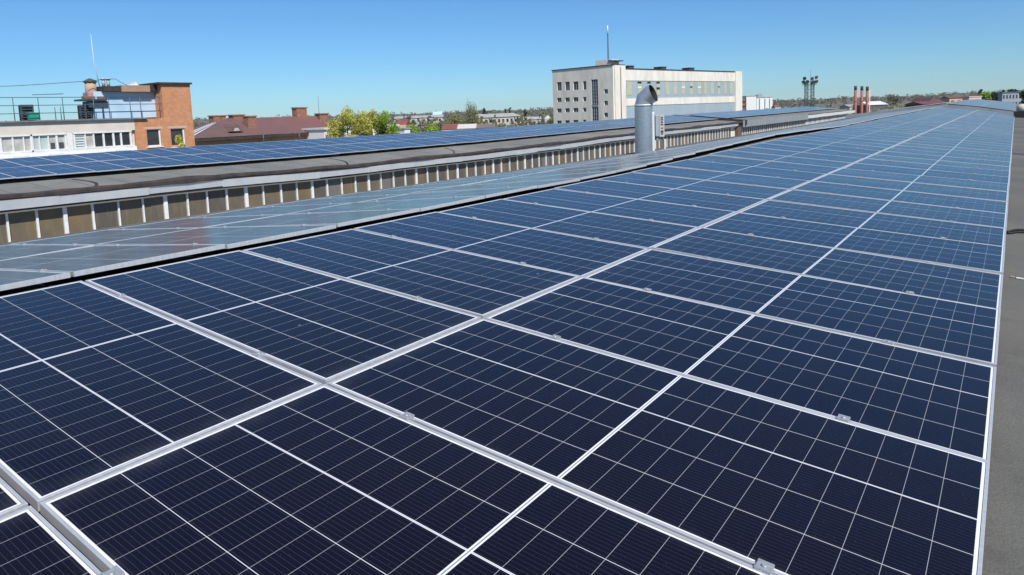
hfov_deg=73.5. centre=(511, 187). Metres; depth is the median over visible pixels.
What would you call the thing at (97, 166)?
solar panel
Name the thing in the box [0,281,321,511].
solar panel
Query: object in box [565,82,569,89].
window
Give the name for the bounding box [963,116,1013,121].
solar panel
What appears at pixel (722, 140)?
solar panel
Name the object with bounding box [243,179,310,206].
window
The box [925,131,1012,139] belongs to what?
solar panel
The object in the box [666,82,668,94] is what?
window
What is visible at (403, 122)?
town house
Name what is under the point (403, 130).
white kiosk
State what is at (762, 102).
apartment block
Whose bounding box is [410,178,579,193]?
solar panel
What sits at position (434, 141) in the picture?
solar panel
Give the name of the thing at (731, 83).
window
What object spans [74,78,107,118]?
rooftop tower
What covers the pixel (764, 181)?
solar panel
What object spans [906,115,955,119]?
solar panel
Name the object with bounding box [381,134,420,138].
solar panel
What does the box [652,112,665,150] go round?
fan unit
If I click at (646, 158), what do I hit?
solar panel
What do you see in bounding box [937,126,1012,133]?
solar panel
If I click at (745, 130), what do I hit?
window
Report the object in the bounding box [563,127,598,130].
solar panel
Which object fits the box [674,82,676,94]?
window
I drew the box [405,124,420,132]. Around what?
shrub
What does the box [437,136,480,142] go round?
solar panel
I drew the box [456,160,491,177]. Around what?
window
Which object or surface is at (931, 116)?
solar panel
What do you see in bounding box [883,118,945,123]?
solar panel
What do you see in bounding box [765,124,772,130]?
window
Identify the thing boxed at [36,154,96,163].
solar panel
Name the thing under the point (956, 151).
solar panel
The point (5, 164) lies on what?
solar panel
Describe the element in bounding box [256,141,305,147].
solar panel
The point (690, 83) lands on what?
window
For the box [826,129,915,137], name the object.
solar panel
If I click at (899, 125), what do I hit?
solar panel
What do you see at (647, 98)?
vent duct
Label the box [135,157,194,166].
solar panel
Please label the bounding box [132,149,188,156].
solar panel
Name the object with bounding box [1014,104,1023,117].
roof vent
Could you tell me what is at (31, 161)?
solar panel
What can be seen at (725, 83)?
window
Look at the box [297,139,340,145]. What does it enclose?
solar panel
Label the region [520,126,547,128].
solar panel
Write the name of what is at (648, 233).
solar panel
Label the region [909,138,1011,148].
solar panel
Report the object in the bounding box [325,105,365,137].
tree
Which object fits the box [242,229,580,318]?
solar panel
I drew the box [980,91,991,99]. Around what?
tree
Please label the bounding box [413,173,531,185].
solar panel
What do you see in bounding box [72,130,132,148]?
window
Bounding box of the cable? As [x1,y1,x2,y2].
[1006,229,1023,233]
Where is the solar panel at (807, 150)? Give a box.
[745,143,872,157]
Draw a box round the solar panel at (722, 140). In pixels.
[688,136,754,145]
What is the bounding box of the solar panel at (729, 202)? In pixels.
[554,179,766,211]
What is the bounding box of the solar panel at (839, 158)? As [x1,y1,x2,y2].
[730,147,863,162]
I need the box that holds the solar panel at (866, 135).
[819,130,910,139]
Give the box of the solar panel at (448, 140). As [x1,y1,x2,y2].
[425,137,467,142]
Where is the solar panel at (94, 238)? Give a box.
[10,227,193,245]
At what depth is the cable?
7.34 m
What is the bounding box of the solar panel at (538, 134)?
[512,131,547,135]
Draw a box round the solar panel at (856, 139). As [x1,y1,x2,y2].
[799,134,900,145]
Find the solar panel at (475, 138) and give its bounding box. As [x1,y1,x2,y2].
[451,135,493,140]
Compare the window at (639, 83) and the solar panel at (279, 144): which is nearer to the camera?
the solar panel at (279, 144)
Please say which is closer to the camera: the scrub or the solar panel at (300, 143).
the solar panel at (300, 143)
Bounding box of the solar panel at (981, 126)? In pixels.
[949,123,1013,129]
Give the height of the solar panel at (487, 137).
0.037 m
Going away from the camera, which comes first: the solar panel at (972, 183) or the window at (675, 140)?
the solar panel at (972, 183)
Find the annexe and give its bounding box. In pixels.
[302,124,399,138]
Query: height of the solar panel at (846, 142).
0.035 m
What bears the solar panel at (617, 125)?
on the factory hall at (48, 207)
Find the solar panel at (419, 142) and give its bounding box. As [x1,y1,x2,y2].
[395,139,441,145]
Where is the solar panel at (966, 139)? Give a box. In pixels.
[918,134,1012,143]
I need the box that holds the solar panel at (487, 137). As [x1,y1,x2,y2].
[463,135,505,139]
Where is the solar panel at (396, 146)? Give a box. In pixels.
[366,142,411,148]
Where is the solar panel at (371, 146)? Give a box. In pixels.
[346,143,394,149]
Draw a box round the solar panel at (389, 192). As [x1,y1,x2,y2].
[317,187,444,198]
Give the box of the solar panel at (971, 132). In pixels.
[932,129,1012,136]
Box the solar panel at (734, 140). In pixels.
[675,134,774,148]
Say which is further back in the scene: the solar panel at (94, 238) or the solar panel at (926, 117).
the solar panel at (926, 117)
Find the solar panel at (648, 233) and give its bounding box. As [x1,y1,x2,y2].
[439,199,698,248]
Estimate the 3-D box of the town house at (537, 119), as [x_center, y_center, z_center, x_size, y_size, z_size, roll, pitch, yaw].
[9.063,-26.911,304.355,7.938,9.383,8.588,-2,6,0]
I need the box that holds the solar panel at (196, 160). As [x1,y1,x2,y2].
[162,155,222,164]
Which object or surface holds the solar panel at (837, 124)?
on the factory hall at (48, 207)
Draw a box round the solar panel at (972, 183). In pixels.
[829,168,1009,191]
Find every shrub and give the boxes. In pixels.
[174,134,186,146]
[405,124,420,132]
[423,121,441,131]
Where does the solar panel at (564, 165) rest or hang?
on the factory hall at (48, 207)
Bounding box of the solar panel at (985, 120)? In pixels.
[960,117,1013,123]
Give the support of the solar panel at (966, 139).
on the mounting rail
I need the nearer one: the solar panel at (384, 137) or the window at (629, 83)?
the solar panel at (384, 137)
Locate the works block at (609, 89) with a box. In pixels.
[551,59,741,123]
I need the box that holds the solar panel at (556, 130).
[538,129,572,132]
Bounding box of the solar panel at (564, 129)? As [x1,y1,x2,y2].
[548,128,582,131]
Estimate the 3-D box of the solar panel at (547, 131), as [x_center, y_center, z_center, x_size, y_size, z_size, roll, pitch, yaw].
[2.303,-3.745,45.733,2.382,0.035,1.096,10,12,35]
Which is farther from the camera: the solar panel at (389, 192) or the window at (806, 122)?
the window at (806, 122)
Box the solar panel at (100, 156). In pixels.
[70,152,130,160]
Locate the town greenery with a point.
(543, 115)
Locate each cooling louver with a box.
[18,106,33,120]
[77,105,92,118]
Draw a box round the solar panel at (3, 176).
[0,173,15,179]
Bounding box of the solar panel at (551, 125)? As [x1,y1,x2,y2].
[540,124,565,126]
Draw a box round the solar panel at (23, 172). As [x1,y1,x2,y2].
[0,166,56,177]
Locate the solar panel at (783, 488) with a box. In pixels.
[328,318,989,574]
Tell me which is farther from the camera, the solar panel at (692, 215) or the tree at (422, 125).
the tree at (422, 125)
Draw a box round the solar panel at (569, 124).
[557,123,582,125]
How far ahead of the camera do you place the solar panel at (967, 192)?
9.84 m
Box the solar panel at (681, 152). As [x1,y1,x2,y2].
[594,147,714,162]
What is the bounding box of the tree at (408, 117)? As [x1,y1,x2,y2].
[402,114,415,127]
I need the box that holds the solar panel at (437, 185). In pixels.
[370,179,496,191]
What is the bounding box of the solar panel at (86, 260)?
[0,243,224,276]
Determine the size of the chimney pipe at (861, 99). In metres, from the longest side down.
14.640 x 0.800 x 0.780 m
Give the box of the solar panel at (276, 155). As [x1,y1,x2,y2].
[242,150,297,158]
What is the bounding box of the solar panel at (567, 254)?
[354,212,648,276]
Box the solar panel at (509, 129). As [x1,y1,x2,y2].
[492,127,525,130]
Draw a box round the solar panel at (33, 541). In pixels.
[0,505,123,574]
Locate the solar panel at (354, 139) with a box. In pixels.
[335,137,377,142]
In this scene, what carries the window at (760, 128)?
in the factory hall at (761, 123)
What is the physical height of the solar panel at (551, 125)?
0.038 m
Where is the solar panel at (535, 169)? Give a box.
[484,164,582,175]
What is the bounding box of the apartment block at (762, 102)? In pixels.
[756,94,772,109]
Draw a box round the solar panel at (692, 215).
[504,189,736,227]
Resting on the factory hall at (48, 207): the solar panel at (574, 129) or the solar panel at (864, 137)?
the solar panel at (574, 129)
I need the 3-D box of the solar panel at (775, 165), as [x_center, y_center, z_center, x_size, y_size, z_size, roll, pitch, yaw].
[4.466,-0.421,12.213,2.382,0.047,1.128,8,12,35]
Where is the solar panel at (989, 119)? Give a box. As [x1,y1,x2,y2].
[966,117,1011,121]
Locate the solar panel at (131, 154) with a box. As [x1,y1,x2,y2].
[102,150,159,158]
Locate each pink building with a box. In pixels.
[941,96,963,102]
[962,96,981,100]
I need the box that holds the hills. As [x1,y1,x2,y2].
[193,92,1022,125]
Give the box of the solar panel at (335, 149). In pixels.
[310,146,359,152]
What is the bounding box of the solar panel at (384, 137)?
[367,135,406,140]
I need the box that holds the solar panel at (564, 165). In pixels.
[513,160,605,171]
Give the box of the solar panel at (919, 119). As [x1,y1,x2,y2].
[889,117,949,122]
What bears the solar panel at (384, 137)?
on the factory hall at (48, 207)
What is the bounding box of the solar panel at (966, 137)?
[923,133,1012,141]
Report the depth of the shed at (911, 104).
177.61 m
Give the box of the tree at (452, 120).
[445,110,464,123]
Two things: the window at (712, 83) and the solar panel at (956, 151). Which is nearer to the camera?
the solar panel at (956, 151)
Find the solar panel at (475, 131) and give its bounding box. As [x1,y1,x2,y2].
[460,129,493,133]
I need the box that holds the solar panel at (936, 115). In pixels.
[911,113,959,117]
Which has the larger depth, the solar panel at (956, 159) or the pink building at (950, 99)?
the pink building at (950, 99)
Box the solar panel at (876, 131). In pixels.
[835,128,919,135]
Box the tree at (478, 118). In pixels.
[470,116,482,123]
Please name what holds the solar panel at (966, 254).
on the mounting rail
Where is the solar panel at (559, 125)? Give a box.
[545,124,572,126]
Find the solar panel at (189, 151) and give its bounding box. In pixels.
[159,147,214,154]
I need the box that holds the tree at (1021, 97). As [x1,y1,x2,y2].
[1019,91,1023,103]
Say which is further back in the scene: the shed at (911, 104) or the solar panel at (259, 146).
the shed at (911, 104)
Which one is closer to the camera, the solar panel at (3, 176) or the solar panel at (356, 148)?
the solar panel at (3, 176)
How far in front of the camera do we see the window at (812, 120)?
91.69 m
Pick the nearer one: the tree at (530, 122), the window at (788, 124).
the window at (788, 124)
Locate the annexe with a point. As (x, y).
(316, 133)
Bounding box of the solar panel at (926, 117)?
[899,115,954,119]
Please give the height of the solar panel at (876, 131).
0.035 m
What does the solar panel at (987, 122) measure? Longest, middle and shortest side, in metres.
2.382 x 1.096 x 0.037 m
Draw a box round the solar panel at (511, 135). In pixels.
[488,133,527,137]
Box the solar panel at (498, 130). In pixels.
[482,128,513,131]
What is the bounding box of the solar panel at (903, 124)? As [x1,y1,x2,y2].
[869,121,938,127]
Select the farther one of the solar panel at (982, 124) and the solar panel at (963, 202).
the solar panel at (982, 124)
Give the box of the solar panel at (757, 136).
[692,132,785,145]
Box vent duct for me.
[634,85,657,153]
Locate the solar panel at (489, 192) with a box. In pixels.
[362,185,536,201]
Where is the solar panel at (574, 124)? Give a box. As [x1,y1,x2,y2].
[560,123,586,125]
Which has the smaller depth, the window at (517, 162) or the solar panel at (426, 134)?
the window at (517, 162)
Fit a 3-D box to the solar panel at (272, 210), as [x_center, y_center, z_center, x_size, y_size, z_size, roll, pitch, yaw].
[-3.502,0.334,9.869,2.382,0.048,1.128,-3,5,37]
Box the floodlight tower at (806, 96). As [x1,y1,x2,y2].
[802,75,817,106]
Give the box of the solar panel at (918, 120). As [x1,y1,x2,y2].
[888,117,947,122]
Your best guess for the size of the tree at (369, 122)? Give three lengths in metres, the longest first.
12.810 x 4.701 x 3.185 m
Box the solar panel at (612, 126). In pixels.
[598,125,623,127]
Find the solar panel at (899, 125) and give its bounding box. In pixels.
[864,122,935,128]
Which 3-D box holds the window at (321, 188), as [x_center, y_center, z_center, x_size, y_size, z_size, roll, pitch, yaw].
[-6.906,0.236,27.735,0.093,1.409,2.923,2,8,36]
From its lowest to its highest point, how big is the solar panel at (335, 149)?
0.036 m
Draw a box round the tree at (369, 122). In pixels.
[360,109,377,135]
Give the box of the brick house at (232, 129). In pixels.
[194,107,328,145]
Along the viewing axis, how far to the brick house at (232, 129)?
100.94 m
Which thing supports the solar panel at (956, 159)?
on the mounting rail
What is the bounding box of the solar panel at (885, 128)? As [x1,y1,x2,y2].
[846,125,926,132]
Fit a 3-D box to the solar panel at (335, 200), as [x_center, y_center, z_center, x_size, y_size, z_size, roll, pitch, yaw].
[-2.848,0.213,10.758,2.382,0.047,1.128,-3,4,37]
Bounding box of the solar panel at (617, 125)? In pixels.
[600,124,633,126]
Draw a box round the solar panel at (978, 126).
[946,123,1012,129]
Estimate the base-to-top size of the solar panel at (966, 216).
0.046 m
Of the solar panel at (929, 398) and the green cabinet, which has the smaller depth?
the solar panel at (929, 398)
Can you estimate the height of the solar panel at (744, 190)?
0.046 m
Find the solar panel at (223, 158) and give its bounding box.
[193,153,249,162]
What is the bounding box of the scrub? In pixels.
[764,102,904,113]
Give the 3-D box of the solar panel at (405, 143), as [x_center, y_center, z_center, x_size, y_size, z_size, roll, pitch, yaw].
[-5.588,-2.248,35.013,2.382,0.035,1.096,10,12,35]
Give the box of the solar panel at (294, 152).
[267,148,319,156]
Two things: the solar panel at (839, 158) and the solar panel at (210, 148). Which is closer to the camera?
the solar panel at (839, 158)
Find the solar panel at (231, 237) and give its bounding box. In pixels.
[96,224,335,248]
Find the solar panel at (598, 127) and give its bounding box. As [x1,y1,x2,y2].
[582,126,613,128]
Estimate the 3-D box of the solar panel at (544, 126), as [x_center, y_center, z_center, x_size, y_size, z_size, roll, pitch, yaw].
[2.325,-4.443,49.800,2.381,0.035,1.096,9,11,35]
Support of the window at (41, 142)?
in the office building at (156, 115)
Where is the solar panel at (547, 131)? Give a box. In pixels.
[528,130,562,133]
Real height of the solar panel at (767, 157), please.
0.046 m
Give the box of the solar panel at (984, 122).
[956,119,1013,125]
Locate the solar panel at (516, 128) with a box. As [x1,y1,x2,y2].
[499,127,534,129]
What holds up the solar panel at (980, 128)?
on the mounting rail
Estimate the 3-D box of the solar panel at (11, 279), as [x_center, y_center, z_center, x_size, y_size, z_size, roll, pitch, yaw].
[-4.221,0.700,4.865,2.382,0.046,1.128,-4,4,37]
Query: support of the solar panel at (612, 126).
on the factory hall at (48, 207)
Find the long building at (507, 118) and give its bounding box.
[462,113,520,126]
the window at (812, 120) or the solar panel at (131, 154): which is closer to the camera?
the solar panel at (131, 154)
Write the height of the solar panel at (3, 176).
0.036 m
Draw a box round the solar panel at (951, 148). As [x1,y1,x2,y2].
[897,143,1011,154]
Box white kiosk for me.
[396,128,410,133]
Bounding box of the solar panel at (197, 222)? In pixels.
[108,214,283,229]
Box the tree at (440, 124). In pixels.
[433,121,445,130]
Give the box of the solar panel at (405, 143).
[381,141,426,146]
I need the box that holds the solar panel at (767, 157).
[709,150,852,167]
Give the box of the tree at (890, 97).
[886,94,900,107]
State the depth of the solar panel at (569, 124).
52.37 m
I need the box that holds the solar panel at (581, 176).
[460,171,615,185]
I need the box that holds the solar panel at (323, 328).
[85,250,480,384]
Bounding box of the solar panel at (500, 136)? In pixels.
[475,134,516,138]
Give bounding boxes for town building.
[394,115,444,129]
[432,111,442,114]
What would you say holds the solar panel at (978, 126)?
on the mounting rail
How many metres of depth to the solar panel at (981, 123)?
32.25 m
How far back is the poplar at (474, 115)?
162.45 m
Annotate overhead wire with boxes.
[0,79,125,86]
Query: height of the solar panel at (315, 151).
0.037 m
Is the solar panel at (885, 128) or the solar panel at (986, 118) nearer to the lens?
the solar panel at (885, 128)
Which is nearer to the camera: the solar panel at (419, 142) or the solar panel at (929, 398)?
the solar panel at (929, 398)
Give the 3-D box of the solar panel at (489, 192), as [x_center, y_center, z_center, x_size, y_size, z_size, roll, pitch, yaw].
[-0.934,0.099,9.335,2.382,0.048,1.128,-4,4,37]
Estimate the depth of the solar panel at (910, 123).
28.20 m
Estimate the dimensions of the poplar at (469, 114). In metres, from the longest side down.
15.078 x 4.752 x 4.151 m
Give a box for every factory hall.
[0,109,1023,574]
[688,103,1019,134]
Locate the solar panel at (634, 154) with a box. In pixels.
[589,149,669,160]
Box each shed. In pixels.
[457,124,476,129]
[476,124,495,128]
[839,104,853,111]
[853,101,887,113]
[904,101,944,106]
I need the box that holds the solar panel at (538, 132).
[520,130,556,134]
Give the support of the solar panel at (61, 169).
on the factory hall at (48, 207)
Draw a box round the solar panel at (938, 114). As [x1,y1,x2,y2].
[914,112,962,116]
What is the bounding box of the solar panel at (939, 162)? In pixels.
[866,155,1010,170]
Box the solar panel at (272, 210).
[191,203,345,217]
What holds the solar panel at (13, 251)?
on the factory hall at (48, 207)
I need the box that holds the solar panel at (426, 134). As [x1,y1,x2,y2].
[407,132,447,136]
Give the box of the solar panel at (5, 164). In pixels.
[0,159,23,167]
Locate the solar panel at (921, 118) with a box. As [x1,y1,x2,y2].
[894,116,950,121]
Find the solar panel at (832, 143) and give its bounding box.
[775,137,887,150]
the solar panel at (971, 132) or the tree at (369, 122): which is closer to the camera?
the solar panel at (971, 132)
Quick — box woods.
[193,89,1023,125]
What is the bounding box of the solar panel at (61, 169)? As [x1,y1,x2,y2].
[28,164,95,174]
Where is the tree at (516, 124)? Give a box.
[506,122,526,126]
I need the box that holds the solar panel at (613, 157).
[568,152,651,163]
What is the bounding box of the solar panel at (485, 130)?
[468,129,502,132]
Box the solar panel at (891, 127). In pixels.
[854,124,929,130]
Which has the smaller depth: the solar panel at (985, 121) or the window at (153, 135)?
the solar panel at (985, 121)
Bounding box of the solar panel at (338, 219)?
[202,208,419,227]
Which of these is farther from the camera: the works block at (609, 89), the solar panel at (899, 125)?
the works block at (609, 89)
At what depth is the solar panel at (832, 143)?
16.66 m
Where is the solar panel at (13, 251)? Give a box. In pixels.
[0,243,93,259]
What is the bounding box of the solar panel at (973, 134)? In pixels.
[930,130,1012,138]
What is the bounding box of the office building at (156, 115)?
[0,81,194,158]
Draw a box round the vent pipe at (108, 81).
[106,78,110,85]
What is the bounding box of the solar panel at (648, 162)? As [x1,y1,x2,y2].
[540,158,672,172]
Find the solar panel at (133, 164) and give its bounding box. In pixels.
[100,159,163,168]
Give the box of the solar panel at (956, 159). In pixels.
[874,151,1010,166]
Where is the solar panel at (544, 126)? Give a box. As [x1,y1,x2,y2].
[528,125,561,127]
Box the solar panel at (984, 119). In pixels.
[961,117,1013,122]
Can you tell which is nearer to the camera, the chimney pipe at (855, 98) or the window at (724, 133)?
the window at (724, 133)
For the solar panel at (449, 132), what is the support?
on the factory hall at (48, 207)
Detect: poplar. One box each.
[462,101,475,123]
[471,105,478,123]
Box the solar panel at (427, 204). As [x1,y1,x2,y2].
[287,196,484,213]
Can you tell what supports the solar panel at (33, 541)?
on the mounting rail
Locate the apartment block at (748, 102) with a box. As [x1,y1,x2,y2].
[742,95,756,109]
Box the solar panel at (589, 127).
[573,126,603,129]
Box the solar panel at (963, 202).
[792,181,1007,214]
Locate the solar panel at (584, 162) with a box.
[534,156,629,168]
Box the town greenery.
[202,112,553,133]
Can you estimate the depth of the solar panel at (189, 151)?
28.33 m
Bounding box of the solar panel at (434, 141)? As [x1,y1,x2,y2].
[410,138,455,144]
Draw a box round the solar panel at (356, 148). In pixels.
[326,144,376,151]
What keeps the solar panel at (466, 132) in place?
on the factory hall at (48, 207)
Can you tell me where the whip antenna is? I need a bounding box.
[91,39,99,85]
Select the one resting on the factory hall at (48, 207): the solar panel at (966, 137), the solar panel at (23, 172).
the solar panel at (23, 172)
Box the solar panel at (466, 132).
[449,130,482,134]
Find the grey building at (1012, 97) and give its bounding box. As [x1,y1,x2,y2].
[997,91,1021,103]
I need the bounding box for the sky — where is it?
[0,0,1023,120]
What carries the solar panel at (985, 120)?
on the mounting rail
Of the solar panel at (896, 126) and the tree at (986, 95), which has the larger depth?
the tree at (986, 95)
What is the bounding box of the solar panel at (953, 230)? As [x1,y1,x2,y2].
[740,200,1005,245]
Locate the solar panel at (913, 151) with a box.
[883,148,1011,161]
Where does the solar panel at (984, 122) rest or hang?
on the mounting rail
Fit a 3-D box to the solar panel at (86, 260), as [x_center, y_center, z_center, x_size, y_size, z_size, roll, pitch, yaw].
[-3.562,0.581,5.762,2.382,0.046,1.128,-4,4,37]
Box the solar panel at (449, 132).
[433,131,473,134]
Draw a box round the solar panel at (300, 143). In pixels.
[277,140,324,146]
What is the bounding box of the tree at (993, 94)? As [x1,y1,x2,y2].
[991,92,997,97]
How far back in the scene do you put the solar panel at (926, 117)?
34.56 m
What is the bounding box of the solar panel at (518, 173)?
[455,168,562,179]
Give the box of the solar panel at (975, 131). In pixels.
[935,128,1012,135]
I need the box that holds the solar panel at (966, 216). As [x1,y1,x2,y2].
[768,190,1006,228]
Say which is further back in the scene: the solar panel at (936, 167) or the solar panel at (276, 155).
the solar panel at (276, 155)
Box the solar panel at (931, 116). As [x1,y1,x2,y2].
[905,114,957,118]
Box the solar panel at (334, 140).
[316,138,359,143]
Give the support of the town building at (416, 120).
on the ground
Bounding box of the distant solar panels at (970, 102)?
[650,99,1014,151]
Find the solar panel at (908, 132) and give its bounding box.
[841,127,922,133]
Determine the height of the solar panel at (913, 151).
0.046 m
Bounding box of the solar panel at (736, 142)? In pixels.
[641,140,747,154]
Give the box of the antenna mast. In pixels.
[607,25,608,59]
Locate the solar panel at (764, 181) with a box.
[632,166,809,189]
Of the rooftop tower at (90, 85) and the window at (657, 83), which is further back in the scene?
the window at (657, 83)
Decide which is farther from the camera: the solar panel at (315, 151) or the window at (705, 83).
the window at (705, 83)
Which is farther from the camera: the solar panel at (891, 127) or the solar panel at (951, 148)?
the solar panel at (891, 127)
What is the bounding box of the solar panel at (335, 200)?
[255,194,404,207]
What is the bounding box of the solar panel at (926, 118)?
[898,116,952,120]
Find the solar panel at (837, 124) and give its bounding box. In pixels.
[804,121,864,128]
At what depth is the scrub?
400.86 m
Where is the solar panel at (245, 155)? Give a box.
[219,151,274,160]
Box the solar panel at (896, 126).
[860,123,933,129]
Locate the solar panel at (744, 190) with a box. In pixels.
[597,172,790,199]
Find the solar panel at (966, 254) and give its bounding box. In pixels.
[703,212,1004,273]
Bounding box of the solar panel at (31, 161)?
[2,157,63,165]
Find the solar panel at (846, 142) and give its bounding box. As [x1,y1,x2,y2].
[787,136,894,147]
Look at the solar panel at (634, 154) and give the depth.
18.87 m
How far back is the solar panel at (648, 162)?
12.67 m
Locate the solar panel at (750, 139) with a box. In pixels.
[664,137,761,150]
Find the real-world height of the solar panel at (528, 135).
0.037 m
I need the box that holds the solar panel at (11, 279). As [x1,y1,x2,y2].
[0,269,70,290]
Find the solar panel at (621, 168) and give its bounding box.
[504,164,646,178]
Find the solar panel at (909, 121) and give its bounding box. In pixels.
[878,119,943,124]
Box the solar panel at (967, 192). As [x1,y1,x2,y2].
[812,174,1008,201]
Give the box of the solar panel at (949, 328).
[585,249,1000,366]
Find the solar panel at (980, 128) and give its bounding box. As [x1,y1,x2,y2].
[944,124,1013,131]
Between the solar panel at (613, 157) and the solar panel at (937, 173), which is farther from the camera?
the solar panel at (613, 157)
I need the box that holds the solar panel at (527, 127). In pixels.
[513,126,541,129]
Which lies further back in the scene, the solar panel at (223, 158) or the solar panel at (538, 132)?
the solar panel at (538, 132)
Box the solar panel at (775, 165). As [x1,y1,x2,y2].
[688,155,840,173]
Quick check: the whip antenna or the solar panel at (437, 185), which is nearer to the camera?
the solar panel at (437, 185)
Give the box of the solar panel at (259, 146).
[236,142,281,149]
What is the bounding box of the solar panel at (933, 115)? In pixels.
[909,113,957,117]
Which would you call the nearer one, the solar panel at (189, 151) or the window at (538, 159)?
the solar panel at (189, 151)
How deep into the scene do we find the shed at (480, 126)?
131.25 m
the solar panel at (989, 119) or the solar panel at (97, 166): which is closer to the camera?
the solar panel at (97, 166)
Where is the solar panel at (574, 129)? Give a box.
[558,127,590,130]
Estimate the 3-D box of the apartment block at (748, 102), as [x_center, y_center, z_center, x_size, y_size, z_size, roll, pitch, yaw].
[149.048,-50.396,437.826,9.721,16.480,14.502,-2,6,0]
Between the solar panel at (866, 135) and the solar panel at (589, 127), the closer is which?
the solar panel at (866, 135)
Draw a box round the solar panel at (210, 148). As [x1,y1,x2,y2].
[187,145,235,152]
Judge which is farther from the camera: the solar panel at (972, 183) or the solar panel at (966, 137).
the solar panel at (966, 137)
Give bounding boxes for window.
[0,134,33,153]
[0,208,64,242]
[30,133,67,151]
[62,196,163,233]
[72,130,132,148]
[146,129,163,147]
[162,188,244,218]
[170,128,184,147]
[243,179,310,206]
[310,175,367,197]
[367,169,414,190]
[415,164,456,183]
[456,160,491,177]
[492,155,523,172]
[524,152,551,168]
[552,148,576,164]
[557,82,561,90]
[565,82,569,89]
[574,81,577,89]
[577,145,598,160]
[591,79,598,120]
[599,142,619,157]
[619,140,634,153]
[627,81,631,95]
[637,81,641,92]
[655,135,669,148]
[656,82,659,94]
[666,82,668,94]
[670,134,683,145]
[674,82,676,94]
[682,82,684,94]
[684,132,696,143]
[689,82,692,94]
[697,82,700,93]
[697,131,708,141]
[704,82,706,93]
[709,130,719,139]
[711,82,713,93]
[717,82,719,93]
[720,128,730,138]
[724,82,726,93]
[730,82,732,93]
[742,127,748,134]
[749,126,756,133]
[757,125,764,132]
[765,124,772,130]
[773,123,779,129]
[780,122,785,128]
[786,121,792,127]
[793,120,798,126]
[804,118,809,124]
[810,118,814,123]
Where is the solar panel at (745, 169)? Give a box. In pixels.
[661,159,826,180]
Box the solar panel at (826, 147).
[762,140,880,154]
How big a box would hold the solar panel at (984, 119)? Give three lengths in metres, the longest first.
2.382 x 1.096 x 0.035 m
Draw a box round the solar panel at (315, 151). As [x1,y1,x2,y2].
[287,147,339,154]
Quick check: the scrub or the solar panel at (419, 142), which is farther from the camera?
the scrub
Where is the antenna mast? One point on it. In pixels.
(607, 45)
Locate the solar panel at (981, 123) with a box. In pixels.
[953,120,1013,126]
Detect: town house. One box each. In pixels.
[397,119,410,127]
[442,124,457,130]
[523,116,540,125]
[912,97,936,101]
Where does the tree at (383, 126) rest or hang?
on the ground
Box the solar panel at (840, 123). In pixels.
[809,120,869,127]
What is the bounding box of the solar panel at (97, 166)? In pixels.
[66,161,130,171]
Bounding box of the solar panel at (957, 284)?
[652,227,1002,308]
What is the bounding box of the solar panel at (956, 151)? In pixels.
[891,145,1011,157]
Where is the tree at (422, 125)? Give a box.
[413,117,432,132]
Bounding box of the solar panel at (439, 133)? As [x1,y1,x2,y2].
[421,132,461,135]
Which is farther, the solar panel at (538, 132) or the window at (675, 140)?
the window at (675, 140)
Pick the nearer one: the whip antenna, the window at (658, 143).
the window at (658, 143)
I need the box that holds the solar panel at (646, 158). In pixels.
[565,152,694,167]
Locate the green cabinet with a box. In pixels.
[27,112,39,119]
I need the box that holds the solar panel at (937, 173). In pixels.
[845,163,1009,185]
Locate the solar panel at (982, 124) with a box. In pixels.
[951,121,1009,126]
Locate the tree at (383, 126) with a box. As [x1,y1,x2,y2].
[374,111,400,134]
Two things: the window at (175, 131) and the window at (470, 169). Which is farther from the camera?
the window at (175, 131)
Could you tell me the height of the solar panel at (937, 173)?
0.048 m
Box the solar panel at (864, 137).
[809,132,906,142]
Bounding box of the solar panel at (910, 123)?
[875,120,940,126]
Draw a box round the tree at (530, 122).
[524,117,539,125]
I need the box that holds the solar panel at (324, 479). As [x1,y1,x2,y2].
[40,384,774,574]
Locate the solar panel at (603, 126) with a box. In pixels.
[587,125,619,127]
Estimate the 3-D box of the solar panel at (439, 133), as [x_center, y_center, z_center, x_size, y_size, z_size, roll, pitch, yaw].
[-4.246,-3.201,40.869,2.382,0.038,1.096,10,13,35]
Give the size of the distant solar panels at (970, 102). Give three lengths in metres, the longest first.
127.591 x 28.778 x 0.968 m
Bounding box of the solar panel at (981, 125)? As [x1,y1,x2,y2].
[949,122,1013,128]
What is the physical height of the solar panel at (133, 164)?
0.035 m
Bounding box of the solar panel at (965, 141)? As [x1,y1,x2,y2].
[914,136,1011,146]
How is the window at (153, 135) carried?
in the office building at (156, 115)
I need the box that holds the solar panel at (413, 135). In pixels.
[396,133,435,137]
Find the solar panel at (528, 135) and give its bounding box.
[501,132,537,136]
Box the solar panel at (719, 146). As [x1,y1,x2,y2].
[618,143,732,158]
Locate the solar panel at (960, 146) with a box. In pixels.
[902,140,1011,151]
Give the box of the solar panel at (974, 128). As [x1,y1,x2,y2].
[941,125,1012,132]
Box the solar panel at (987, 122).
[957,119,1013,124]
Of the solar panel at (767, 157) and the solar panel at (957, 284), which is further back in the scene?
the solar panel at (767, 157)
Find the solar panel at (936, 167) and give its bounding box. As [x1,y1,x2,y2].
[855,158,1010,176]
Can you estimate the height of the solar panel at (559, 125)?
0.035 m
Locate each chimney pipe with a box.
[853,86,856,113]
[860,86,863,112]
[865,86,868,112]
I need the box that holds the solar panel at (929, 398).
[485,277,996,461]
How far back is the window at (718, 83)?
247.42 m
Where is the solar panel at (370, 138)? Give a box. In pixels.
[351,136,393,141]
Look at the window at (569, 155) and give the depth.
41.43 m
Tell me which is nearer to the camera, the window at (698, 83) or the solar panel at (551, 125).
the solar panel at (551, 125)
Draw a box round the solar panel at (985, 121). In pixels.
[958,118,1010,123]
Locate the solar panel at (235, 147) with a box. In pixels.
[211,144,262,150]
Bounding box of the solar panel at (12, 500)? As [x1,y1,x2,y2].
[0,477,27,517]

